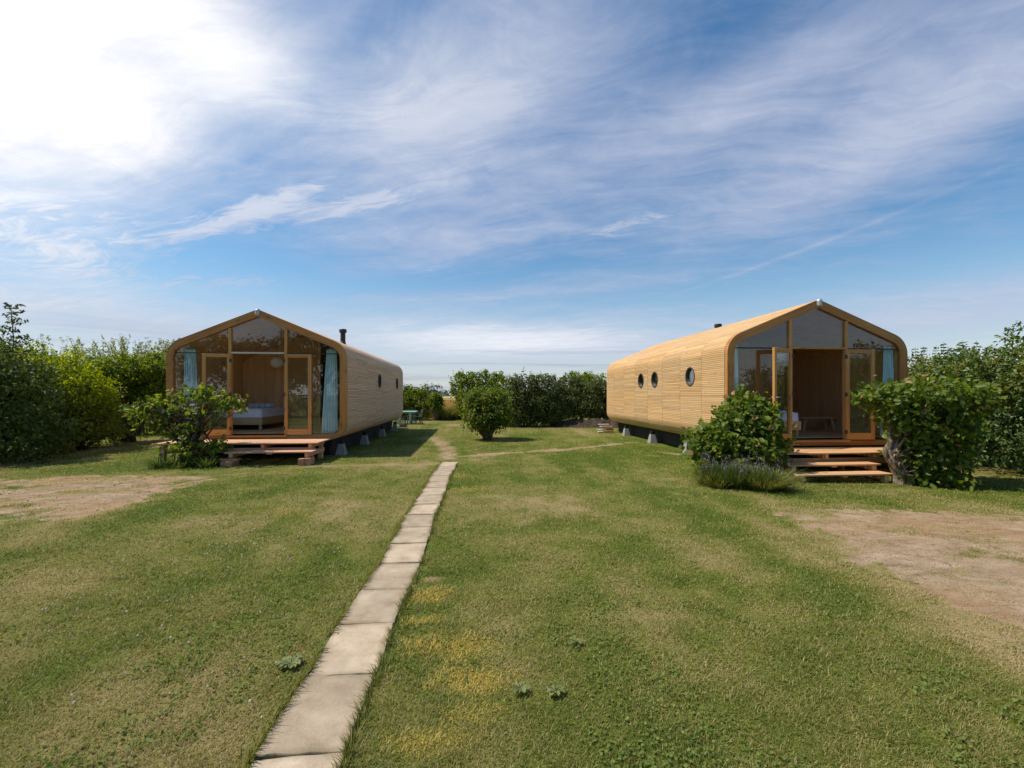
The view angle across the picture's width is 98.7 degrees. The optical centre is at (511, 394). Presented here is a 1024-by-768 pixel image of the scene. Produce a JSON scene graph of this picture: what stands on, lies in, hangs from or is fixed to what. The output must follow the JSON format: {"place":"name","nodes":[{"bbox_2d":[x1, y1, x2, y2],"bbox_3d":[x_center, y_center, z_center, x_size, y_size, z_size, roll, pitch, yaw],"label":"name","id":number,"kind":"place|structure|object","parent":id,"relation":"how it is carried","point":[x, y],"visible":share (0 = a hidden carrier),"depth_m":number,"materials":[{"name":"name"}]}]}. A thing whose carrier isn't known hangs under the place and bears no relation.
{"place":"outdoors","nodes":[
{"label":"outdoors","id":0,"kind":"place"},
{"bbox_2d":[433,405,461,419],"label":"verge grass","id":1,"kind":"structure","parent":0,"point":[449,414],"depth_m":29.23,"materials":[{"name":"plant"}]},
{"bbox_2d":[0,418,1023,767],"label":"grass","id":2,"kind":"structure","parent":0,"point":[350,754],"depth_m":3.11,"materials":[{"name":"green plant"}]},
{"bbox_2d":[0,395,1023,767],"bbox_3d":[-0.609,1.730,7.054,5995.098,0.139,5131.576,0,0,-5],"label":"ground","id":3,"kind":"structure","parent":0,"point":[1012,531],"depth_m":4.04,"materials":[{"name":"green plant"}]},
{"bbox_2d":[0,302,35,448],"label":"sapling","id":4,"kind":"object","parent":3,"relation":"on","point":[12,322],"visible":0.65,"depth_m":11.91,"materials":[{"name":"green plant"}]},
{"bbox_2d":[0,334,91,463],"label":"evergreen shrub","id":5,"kind":"object","parent":3,"relation":"on","point":[20,375],"visible":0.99,"depth_m":10.99,"materials":[{"name":"green plant"}]},
{"bbox_2d":[0,339,125,449],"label":"yellow green shrub","id":6,"kind":"object","parent":3,"relation":"on","point":[77,373],"visible":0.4,"depth_m":13.04,"materials":[{"name":"green plant"}]},
{"bbox_2d":[7,381,135,455],"bbox_3d":[-13.175,0.629,13.683,2.293,2.266,4.508,0,0,-5],"label":"shrub","id":7,"kind":"object","parent":3,"relation":"on","point":[95,437],"visible":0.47,"depth_m":13.19,"materials":[{"name":"green plant"}]},
{"bbox_2d":[14,333,179,435],"bbox_3d":[-16.743,-0.433,18.760,7.853,4.231,3.422,0,0,-5],"label":"willow hedge","id":8,"kind":"object","parent":3,"relation":"on","point":[139,429],"visible":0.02,"depth_m":18.33,"materials":[{"name":"green plant"}]},
{"bbox_2d":[67,347,165,442],"bbox_3d":[-13.534,0.004,15.624,3.478,3.461,2.774,0,0,-5],"label":"shrub","id":9,"kind":"object","parent":3,"relation":"on","point":[144,375],"visible":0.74,"depth_m":15.12,"materials":[{"name":"green plant"}]},
{"bbox_2d":[4,491,339,717],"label":"clover flowers","id":10,"kind":"object","parent":3,"relation":"on","point":[170,637],"visible":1,"depth_m":3.60,"materials":[{"name":"white plant"}]},
{"bbox_2d":[138,453,223,468],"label":"foxtail tuft","id":11,"kind":"object","parent":3,"relation":"on","point":[170,464],"visible":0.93,"depth_m":10.03,"materials":[{"name":"green plant"}]},
{"bbox_2d":[118,382,248,467],"bbox_3d":[-7.797,0.676,10.319,3.027,2.097,1.264,0,0,5],"label":"hazel bush","id":12,"kind":"object","parent":3,"relation":"on","point":[189,446],"visible":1,"depth_m":10.30,"materials":[{"name":"green plant"}]},
{"bbox_2d":[225,460,238,466],"bbox_3d":[-6.556,1.615,10.323,0.140,0.125,0.300,0,0,1],"label":"timber block","id":13,"kind":"object","parent":3,"relation":"on","point":[230,463],"depth_m":10.21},
{"bbox_2d":[151,438,331,462],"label":"timber deck","id":14,"kind":"structure","parent":3,"relation":"on","point":[312,443],"depth_m":10.93,"materials":[{"name":"brown wood"}]},
{"bbox_2d":[166,309,402,455],"bbox_3d":[-7.179,-0.330,16.450,4.614,3.959,9.644,0,0,-5],"label":"wooden cabin","id":15,"kind":"object","parent":3,"relation":"on","point":[235,355],"visible":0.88,"depth_m":13.59,"materials":[{"name":"brown wood"}]},
{"bbox_2d":[184,349,197,423],"bbox_3d":[-8.659,-0.068,11.863,0.350,2.305,0.117,0,0,-5],"label":"curtain","id":16,"kind":"object","parent":15,"relation":"hanging from","point":[190,370],"visible":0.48,"depth_m":11.85,"materials":[{"name":"blue fabric"}]},
{"bbox_2d":[202,353,231,435],"bbox_3d":[-7.806,-0.005,11.657,0.734,2.170,0.069,0,0,-6],"label":"door","id":17,"kind":"structure","parent":15,"relation":"in","point":[215,432],"depth_m":11.64,"materials":[{"name":"brown wood"}]},
{"bbox_2d":[207,407,290,429],"bbox_3d":[-8.193,0.747,13.817,1.610,0.696,2.080,0,0,-5],"label":"bed","id":18,"kind":"object","parent":15,"relation":"on","point":[260,416],"visible":0.68,"depth_m":12.88,"materials":[{"name":"white fabric"}]},
{"bbox_2d":[265,403,274,406],"bbox_3d":[-7.530,0.330,13.699,0.126,0.130,0.280,0,0,3],"label":"rolled towel","id":19,"kind":"object","parent":18,"relation":"on","point":[270,405],"visible":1,"depth_m":13.62,"materials":[{"name":"fabric"}]},
{"bbox_2d":[269,357,283,367],"bbox_3d":[-7.584,-1.347,14.200,0.435,0.985,0.435,0,0,-5],"label":"paper lantern","id":20,"kind":"object","parent":15,"relation":"hanging from","point":[275,362],"visible":0.97,"depth_m":14.06,"materials":[{"name":"white paper"}]},
{"bbox_2d":[283,354,311,434],"bbox_3d":[-5.770,-0.005,11.842,0.733,2.170,0.178,0,0,-5],"label":"door","id":21,"kind":"structure","parent":15,"relation":"in","point":[287,431],"depth_m":11.81,"materials":[{"name":"brown wood"}]},
{"bbox_2d":[321,349,337,433],"bbox_3d":[-5.047,-0.083,12.170,0.440,2.335,0.117,0,0,-5],"label":"curtain","id":22,"kind":"object","parent":15,"relation":"hanging from","point":[330,413],"visible":0.99,"depth_m":12.17,"materials":[{"name":"blue fabric"}]},
{"bbox_2d":[275,654,302,670],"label":"broadleaf weed","id":23,"kind":"object","parent":3,"relation":"on","point":[294,661],"visible":1,"depth_m":2.70,"materials":[{"name":"green plant"}]},
{"bbox_2d":[249,753,342,767],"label":"paving slab","id":24,"kind":"structure","parent":3,"relation":"on","point":[315,761],"depth_m":1.98,"materials":[{"name":"concrete"}]},
{"bbox_2d":[298,457,306,465],"bbox_3d":[-4.997,1.595,10.515,0.130,0.165,0.300,0,0,-8],"label":"timber block","id":25,"kind":"object","parent":3,"relation":"on","point":[300,461],"depth_m":10.37,"materials":[{"name":"brown wood"}]},
{"bbox_2d":[304,457,314,464],"bbox_3d":[-4.860,1.593,10.557,0.130,0.170,0.280,0,0,-2],"label":"timber block","id":26,"kind":"object","parent":3,"relation":"on","point":[309,460],"depth_m":10.42,"materials":[{"name":"brown wood"}]},
{"bbox_2d":[253,674,372,759],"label":"paving slab","id":27,"kind":"structure","parent":3,"relation":"on","point":[312,720],"depth_m":2.24,"materials":[{"name":"concrete"}]},
{"bbox_2d":[335,440,347,454],"bbox_3d":[-4.767,1.487,12.301,0.270,0.440,0.300,0,0,-5],"label":"concrete footing","id":28,"kind":"object","parent":3,"relation":"on","point":[341,449],"visible":0.94,"depth_m":12.21,"materials":[{"name":"grey concrete"}]},
{"bbox_2d":[309,622,393,675],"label":"paving slab","id":29,"kind":"structure","parent":3,"relation":"on","point":[349,649],"depth_m":2.85,"materials":[{"name":"concrete"}]},
{"bbox_2d":[360,432,369,444],"bbox_3d":[-4.987,1.488,14.892,0.270,0.440,0.300,0,0,-5],"label":"concrete footing","id":30,"kind":"object","parent":3,"relation":"on","point":[364,440],"visible":0.95,"depth_m":14.79,"materials":[{"name":"grey concrete"}]},
{"bbox_2d":[337,588,407,625],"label":"paving slab","id":31,"kind":"structure","parent":3,"relation":"on","point":[372,606],"depth_m":3.43,"materials":[{"name":"concrete"}]},
{"bbox_2d":[378,426,385,436],"bbox_3d":[-5.227,1.494,17.721,0.270,0.440,0.300,0,0,-5],"label":"concrete footing","id":32,"kind":"object","parent":3,"relation":"on","point":[382,432],"visible":0.97,"depth_m":17.62,"materials":[{"name":"grey concrete"}]},
{"bbox_2d":[361,563,419,589],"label":"paving slab","id":33,"kind":"structure","parent":3,"relation":"on","point":[390,576],"depth_m":4.03,"materials":[{"name":"concrete"}]},
{"bbox_2d":[392,422,397,430],"bbox_3d":[-5.464,1.491,20.512,0.270,0.440,0.300,0,0,-5],"label":"concrete footing","id":34,"kind":"object","parent":3,"relation":"on","point":[394,427],"visible":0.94,"depth_m":20.41,"materials":[{"name":"grey concrete"}]},
{"bbox_2d":[395,421,408,428],"bbox_3d":[-5.380,1.470,21.298,0.726,0.355,0.398,0,0,6],"label":"timber pile","id":35,"kind":"object","parent":3,"relation":"on","point":[403,425],"visible":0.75,"depth_m":21.21,"materials":[{"name":"brown wood"}]},
{"bbox_2d":[382,543,426,562],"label":"paving slab","id":36,"kind":"structure","parent":3,"relation":"on","point":[402,553],"depth_m":4.61,"materials":[{"name":"concrete"}]},
{"bbox_2d":[398,411,417,423],"bbox_3d":[-6.022,1.310,25.197,1.170,0.740,0.800,0,0,-5],"label":"garden table","id":37,"kind":"object","parent":3,"relation":"on","point":[410,416],"visible":0.58,"depth_m":24.88,"materials":[{"name":"green paint"}]},
{"bbox_2d":[390,527,430,543],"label":"paving slab","id":38,"kind":"structure","parent":3,"relation":"on","point":[407,535],"depth_m":5.19,"materials":[{"name":"concrete"}]},
{"bbox_2d":[407,409,416,423],"bbox_3d":[-5.909,1.272,25.925,0.565,0.828,0.608,0,0,-15],"label":"garden chair","id":39,"kind":"object","parent":3,"relation":"on","point":[413,415],"visible":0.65,"depth_m":26.11,"materials":[{"name":"grey plastic"}]},
{"bbox_2d":[396,384,432,419],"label":"field bush","id":40,"kind":"object","parent":3,"relation":"on","point":[414,398],"visible":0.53,"depth_m":29.04,"materials":[{"name":"green plant"}]},
{"bbox_2d":[411,410,423,423],"bbox_3d":[-5.370,1.272,25.011,0.608,0.828,0.565,0,0,-25],"label":"garden chair","id":41,"kind":"object","parent":3,"relation":"on","point":[421,414],"visible":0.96,"depth_m":24.99,"materials":[{"name":"grey plastic"}]},
{"bbox_2d":[401,514,434,526],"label":"paving slab","id":42,"kind":"structure","parent":3,"relation":"on","point":[417,520],"depth_m":5.77,"materials":[{"name":"concrete"}]},
{"bbox_2d":[407,504,439,514],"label":"paving slab","id":43,"kind":"structure","parent":3,"relation":"on","point":[422,509],"depth_m":6.36,"materials":[{"name":"concrete"}]},
{"bbox_2d":[414,495,442,504],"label":"paving slab","id":44,"kind":"structure","parent":3,"relation":"on","point":[427,499],"depth_m":6.96,"materials":[{"name":"concrete"}]},
{"bbox_2d":[421,488,446,494],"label":"paving slab","id":45,"kind":"structure","parent":3,"relation":"on","point":[432,491],"depth_m":7.55,"materials":[{"name":"concrete"}]},
{"bbox_2d":[423,391,445,420],"bbox_3d":[-4.935,0.777,28.687,1.393,1.971,1.332,0,0,16],"label":"field tree","id":46,"kind":"object","parent":3,"relation":"on","point":[435,401],"visible":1,"depth_m":28.44,"materials":[{"name":"green plant"}]},
{"bbox_2d":[424,481,447,487],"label":"paving slab","id":47,"kind":"structure","parent":3,"relation":"on","point":[436,484],"depth_m":8.13,"materials":[{"name":"concrete"}]},
{"bbox_2d":[429,476,448,480],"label":"paving slab","id":48,"kind":"structure","parent":3,"relation":"on","point":[437,478],"depth_m":8.70,"materials":[{"name":"concrete"}]},
{"bbox_2d":[431,470,452,475],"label":"paving slab","id":49,"kind":"structure","parent":3,"relation":"on","point":[442,472],"depth_m":9.26,"materials":[{"name":"concrete"}]},
{"bbox_2d":[436,466,455,470],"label":"paving slab","id":50,"kind":"structure","parent":3,"relation":"on","point":[446,467],"depth_m":9.86,"materials":[{"name":"concrete"}]},
{"bbox_2d":[439,462,457,465],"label":"paving slab","id":51,"kind":"structure","parent":3,"relation":"on","point":[448,463],"depth_m":10.54,"materials":[{"name":"concrete"}]},
{"bbox_2d":[409,399,509,412],"bbox_3d":[-9.773,1.210,50.866,22.974,0.940,40.473,0,0,-5],"label":"wheat","id":52,"kind":"object","parent":3,"relation":"on","point":[448,403],"visible":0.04,"depth_m":39.34,"materials":[{"name":"beige plant"}]},
{"bbox_2d":[415,384,544,396],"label":"wood","id":53,"kind":"object","parent":3,"relation":"on","point":[440,392],"visible":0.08,"depth_m":368.47,"materials":[{"name":"green plant"}]},
{"bbox_2d":[448,368,512,419],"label":"tall bush","id":54,"kind":"object","parent":3,"relation":"on","point":[464,383],"visible":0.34,"depth_m":28.56,"materials":[{"name":"green plant"}]},
{"bbox_2d":[457,384,518,439],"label":"rounded bush","id":55,"kind":"object","parent":3,"relation":"on","point":[486,414],"visible":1,"depth_m":16.06,"materials":[{"name":"green plant"}]},
{"bbox_2d":[0,475,1023,652],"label":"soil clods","id":56,"kind":"object","parent":3,"relation":"on","point":[780,514],"visible":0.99,"depth_m":5.14,"materials":[{"name":"brown soil"}]},
{"bbox_2d":[513,680,530,693],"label":"broadleaf weed","id":57,"kind":"object","parent":3,"relation":"on","point":[519,688],"visible":1,"depth_m":2.47,"materials":[{"name":"green plant"}]},
{"bbox_2d":[498,367,571,426],"bbox_3d":[1.202,0.133,23.172,4.452,3.169,2.438,0,0,-16],"label":"dark hedge","id":58,"kind":"object","parent":3,"relation":"on","point":[531,402],"visible":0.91,"depth_m":22.80,"materials":[{"name":"green plant"}]},
{"bbox_2d":[546,684,564,695],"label":"broadleaf weed","id":59,"kind":"object","parent":3,"relation":"on","point":[553,689],"visible":1,"depth_m":2.45,"materials":[{"name":"green plant"}]},
{"bbox_2d":[569,635,582,644],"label":"broadleaf weed","id":60,"kind":"object","parent":3,"relation":"on","point":[572,639],"visible":1,"depth_m":2.94,"materials":[{"name":"green plant"}]},
{"bbox_2d":[559,370,606,406],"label":"shrub","id":61,"kind":"object","parent":3,"relation":"on","point":[586,376],"visible":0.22,"depth_m":27.12,"materials":[{"name":"green plant"}]},
{"bbox_2d":[551,418,617,427],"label":"soil bank","id":62,"kind":"structure","parent":3,"relation":"on","point":[582,423],"depth_m":22.73,"materials":[{"name":"brown soil"}]},
{"bbox_2d":[557,370,617,422],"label":"green hedge","id":63,"kind":"object","parent":3,"relation":"on","point":[587,405],"visible":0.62,"depth_m":24.39,"materials":[{"name":"green plant"}]},
{"bbox_2d":[597,424,613,431],"bbox_3d":[4.115,1.478,19.393,0.726,0.355,0.398,0,0,6],"label":"timber pile","id":64,"kind":"object","parent":3,"relation":"on","point":[608,428],"visible":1,"depth_m":19.35,"materials":[{"name":"brown wood"}]},
{"bbox_2d":[622,426,629,435],"bbox_3d":[4.658,1.490,17.958,0.270,0.440,0.300,0,0,-5],"label":"concrete footing","id":65,"kind":"object","parent":3,"relation":"on","point":[626,432],"visible":0.97,"depth_m":17.86,"materials":[{"name":"grey concrete"}]},
{"bbox_2d":[647,431,656,443],"bbox_3d":[4.882,1.494,15.318,0.270,0.440,0.300,0,0,-5],"label":"concrete footing","id":66,"kind":"object","parent":3,"relation":"on","point":[652,438],"visible":0.95,"depth_m":15.23,"materials":[{"name":"grey concrete"}]},
{"bbox_2d":[682,439,689,452],"bbox_3d":[5.100,1.501,12.757,0.270,0.440,0.300,0,0,-5],"label":"concrete footing","id":67,"kind":"object","parent":3,"relation":"on","point":[686,444],"visible":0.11,"depth_m":12.69,"materials":[{"name":"grey concrete"}]},
{"bbox_2d":[682,465,733,488],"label":"grass tuft","id":68,"kind":"object","parent":3,"relation":"on","point":[716,485],"visible":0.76,"depth_m":8.10,"materials":[{"name":"plant"}]},
{"bbox_2d":[676,382,799,471],"bbox_3d":[4.821,0.777,9.430,2.272,2.101,2.030,0,0,32],"label":"leafy shrub","id":69,"kind":"object","parent":3,"relation":"on","point":[746,425],"visible":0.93,"depth_m":9.12,"materials":[{"name":"green plant"}]},
{"bbox_2d":[692,452,789,489],"bbox_3d":[4.172,1.383,8.196,1.879,0.664,1.338,0,0,-5],"label":"lavender","id":70,"kind":"object","parent":3,"relation":"on","point":[738,480],"visible":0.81,"depth_m":8.01,"materials":[{"name":"green plant"}]},
{"bbox_2d":[607,299,907,457],"bbox_3d":[6.958,-0.423,15.134,4.614,4.145,9.868,0,0,-5],"label":"wooden cabin","id":71,"kind":"object","parent":3,"relation":"on","point":[819,358],"visible":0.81,"depth_m":12.47,"materials":[{"name":"brown wood"}]},
{"bbox_2d":[734,346,738,394],"bbox_3d":[5.338,-0.048,10.552,0.238,2.265,0.112,0,0,-5],"label":"curtain","id":72,"kind":"object","parent":71,"relation":"hanging from","point":[736,367],"visible":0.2,"depth_m":10.55,"materials":[{"name":"blue fabric"}]},
{"bbox_2d":[771,347,793,440],"bbox_3d":[6.363,-0.005,10.334,0.733,2.170,0.178,0,0,-28],"label":"door","id":73,"kind":"structure","parent":71,"relation":"in","point":[774,397],"depth_m":10.41,"materials":[{"name":"brown wood"}]},
{"bbox_2d":[777,410,800,438],"bbox_3d":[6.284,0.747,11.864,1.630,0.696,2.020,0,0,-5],"label":"armchair","id":74,"kind":"object","parent":71,"relation":"in","point":[797,428],"visible":0.09,"depth_m":10.94,"materials":[{"name":"fabric"}]},
{"bbox_2d":[798,417,835,430],"bbox_3d":[8.713,0.873,12.632,1.023,0.456,0.364,0,0,-5],"label":"table","id":75,"kind":"object","parent":71,"relation":"on","point":[806,419],"visible":0.72,"depth_m":12.51,"materials":[{"name":"brown wood"}]},
{"bbox_2d":[845,349,874,439],"bbox_3d":[8.375,-0.005,10.614,0.734,2.170,0.068,0,0,-2],"label":"door","id":76,"kind":"structure","parent":71,"relation":"in","point":[849,436],"depth_m":10.58,"materials":[{"name":"brown wood"}]},
{"bbox_2d":[880,347,893,438],"bbox_3d":[9.270,-0.048,10.866,0.350,2.265,0.117,0,0,-5],"label":"curtain","id":77,"kind":"object","parent":71,"relation":"hanging from","point":[887,369],"visible":0.44,"depth_m":10.85,"materials":[{"name":"blue fabric"}]},
{"bbox_2d":[726,463,815,491],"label":"tall grass clump","id":78,"kind":"object","parent":3,"relation":"on","point":[776,484],"visible":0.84,"depth_m":7.83,"materials":[{"name":"plant"}]},
{"bbox_2d":[775,447,885,470],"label":"wooden step","id":79,"kind":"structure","parent":3,"relation":"on","point":[872,454],"depth_m":9.72,"materials":[{"name":"brown wood"}]},
{"bbox_2d":[780,461,880,478],"bbox_3d":[6.697,1.629,9.662,2.060,0.347,0.997,0,0,-5],"label":"wooden step","id":80,"kind":"object","parent":3,"relation":"on","point":[871,466],"visible":0.63,"depth_m":9.30,"materials":[{"name":"brown wood"}]},
{"bbox_2d":[777,469,892,482],"bbox_3d":[6.658,1.702,9.172,2.060,0.213,0.747,0,0,-5],"label":"wooden step","id":81,"kind":"object","parent":3,"relation":"on","point":[883,476],"visible":0.76,"depth_m":8.90,"materials":[{"name":"brown wood"}]},
{"bbox_2d":[849,372,1019,491],"bbox_3d":[8.319,0.729,8.753,2.731,2.371,1.654,0,0,-5],"label":"pollard bush","id":82,"kind":"object","parent":3,"relation":"on","point":[906,411],"visible":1,"depth_m":8.53,"materials":[{"name":"green plant"}]},
{"bbox_2d":[881,341,1023,473],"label":"boundary hedge","id":83,"kind":"object","parent":3,"relation":"on","point":[996,421],"visible":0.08,"depth_m":9.83,"materials":[{"name":"green plant"}]},
{"bbox_2d":[911,340,995,371],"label":"hedge shoots","id":84,"kind":"object","parent":83,"relation":"on","point":[943,344],"visible":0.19,"depth_m":12.61,"materials":[{"name":"green plant"}]},
{"bbox_2d":[908,330,1023,411],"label":"hedge top shrub","id":85,"kind":"object","parent":83,"relation":"on","point":[1011,353],"visible":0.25,"depth_m":9.99,"materials":[{"name":"green plant"}]},
{"bbox_2d":[994,320,1023,458],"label":"sapling","id":86,"kind":"object","parent":3,"relation":"on","point":[1012,335],"visible":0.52,"depth_m":10.68,"materials":[{"name":"green plant"}]},
{"bbox_2d":[0,0,1023,394],"label":"sky","id":87,"kind":"structure","parent":0,"point":[558,187],"materials":[{"name":"blue"}]},
{"bbox_2d":[402,399,1014,418],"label":"wheat field","id":88,"kind":"structure","parent":0,"point":[429,410],"depth_m":31.14,"materials":[{"name":"beige plant"}]},
{"bbox_3d":[-6.717,1.615,10.329,0.130,0.125,0.300,0,0,-13],"label":"timber block","id":89,"kind":"object","parent":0,"visible":0},
{"bbox_2d":[221,458,241,460],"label":"timber block","id":90,"kind":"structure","parent":89,"relation":"on","point":[230,459],"depth_m":10.28,"materials":[{"name":"brown wood"}]},
{"bbox_2d":[224,447,323,457],"bbox_3d":[-5.814,1.423,10.984,1.990,0.135,1.147,0,0,-5],"label":"wooden step","id":91,"kind":"object","parent":90,"relation":"on","point":[237,453],"visible":0.97,"depth_m":10.50,"materials":[{"name":"brown wood"}]}
]}

